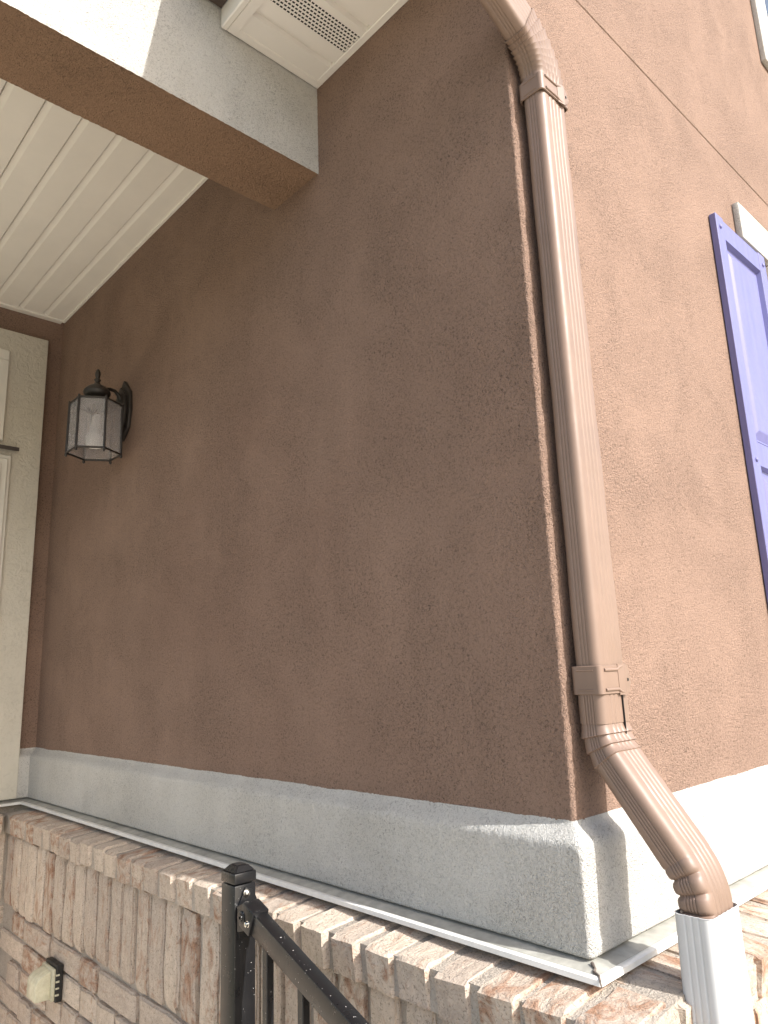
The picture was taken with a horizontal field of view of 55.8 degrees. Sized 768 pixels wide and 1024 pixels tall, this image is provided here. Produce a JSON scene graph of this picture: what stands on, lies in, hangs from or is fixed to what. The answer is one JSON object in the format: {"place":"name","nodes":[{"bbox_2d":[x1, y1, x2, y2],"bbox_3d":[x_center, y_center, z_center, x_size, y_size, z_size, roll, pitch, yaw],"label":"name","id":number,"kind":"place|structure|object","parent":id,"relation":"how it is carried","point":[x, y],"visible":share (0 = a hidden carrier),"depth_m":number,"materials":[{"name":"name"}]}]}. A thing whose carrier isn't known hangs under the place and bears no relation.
{"place":"outdoors","nodes":[
{"label":"outdoors","id":0,"kind":"place"},
{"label":"ground","id":1,"kind":"structure","parent":0,"visible":0},
{"bbox_2d":[0,804,767,1023],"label":"brick wainscot","id":2,"kind":"object","parent":1,"relation":"on","point":[123,930],"visible":0.76,"depth_m":1.30,"materials":[{"name":"beige brick"}]},
{"bbox_2d":[26,957,63,1002],"bbox_3d":[-0.802,1.111,1.712,0.060,0.079,0.078,10,-17,-42],"label":"outlet cover","id":3,"kind":"object","parent":2,"relation":"attached to","point":[45,981],"visible":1,"depth_m":1.70,"materials":[{"name":"beige plastic"}]},
{"bbox_2d":[0,0,767,987],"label":"house corner","id":4,"kind":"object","parent":2,"relation":"on","point":[300,614],"visible":0.89,"depth_m":1.30,"materials":[{"name":"brown paint"}]},
{"bbox_2d":[0,348,18,594],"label":"front door","id":5,"kind":"structure","parent":4,"relation":"attached to","point":[5,464],"depth_m":2.35,"materials":[{"name":"paint"}]},
{"bbox_2d":[0,328,47,800],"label":"door surround","id":6,"kind":"object","parent":4,"relation":"attached to","point":[23,423],"visible":1,"depth_m":2.36,"materials":[{"name":"beige paint"}]},
{"bbox_2d":[64,369,131,463],"bbox_3d":[-0.788,-0.273,2.017,0.157,0.259,0.149,10,-17,-42],"label":"wall lantern","id":7,"kind":"object","parent":4,"relation":"attached to","point":[94,401],"depth_m":2.00,"materials":[{"name":"brown metal"}]},
{"bbox_2d":[0,78,208,323],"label":"porch ceiling","id":8,"kind":"structure","parent":4,"relation":"attached to","point":[88,209],"depth_m":1.95,"materials":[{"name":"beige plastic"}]},
{"bbox_2d":[0,0,318,209],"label":"porch beam","id":9,"kind":"structure","parent":4,"relation":"attached to","point":[194,85],"depth_m":1.33,"materials":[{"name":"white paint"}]},
{"bbox_2d":[209,0,226,7],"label":"roof gutter","id":10,"kind":"object","parent":9,"relation":"attached to","point":[220,3],"visible":1,"depth_m":1.38,"materials":[{"name":"beige plastic"}]},
{"bbox_2d":[221,0,407,88],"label":"eave soffit","id":11,"kind":"structure","parent":4,"relation":"attached to","point":[317,44],"depth_m":1.40,"materials":[{"name":"beige plastic"}]},
{"bbox_2d":[479,0,732,918],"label":"downspout","id":12,"kind":"object","parent":4,"relation":"attached to","point":[676,842],"visible":1,"depth_m":0.97,"materials":[{"name":"brown paint"}]},
{"bbox_2d":[709,212,767,604],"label":"window shutter","id":13,"kind":"object","parent":4,"relation":"attached to","point":[742,275],"depth_m":1.61,"materials":[{"name":"purple wood"}]},
{"bbox_2d":[732,202,767,278],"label":"ground floor window","id":14,"kind":"structure","parent":4,"relation":"attached to","point":[751,232],"depth_m":1.80,"materials":[{"name":"white paint"}]},
{"bbox_2d":[750,0,767,69],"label":"window","id":15,"kind":"structure","parent":4,"relation":"attached to","point":[760,11],"depth_m":2.28,"materials":[{"name":"white paint"}]},
{"bbox_2d":[762,0,767,27],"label":"window frame","id":16,"kind":"structure","parent":15,"relation":"in","point":[762,0],"depth_m":2.37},
{"bbox_2d":[674,902,754,1023],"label":"white downspout","id":17,"kind":"object","parent":2,"relation":"attached to","point":[715,978],"visible":0.85,"depth_m":0.78,"materials":[{"name":"paint"}]},
{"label":"porch floor","id":18,"kind":"structure","parent":0,"visible":0},
{"bbox_2d":[220,862,368,1023],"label":"stair handrail","id":19,"kind":"object","parent":18,"relation":"attached to","point":[247,920],"visible":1,"depth_m":1.02,"materials":[{"name":"black metal"}]}
]}

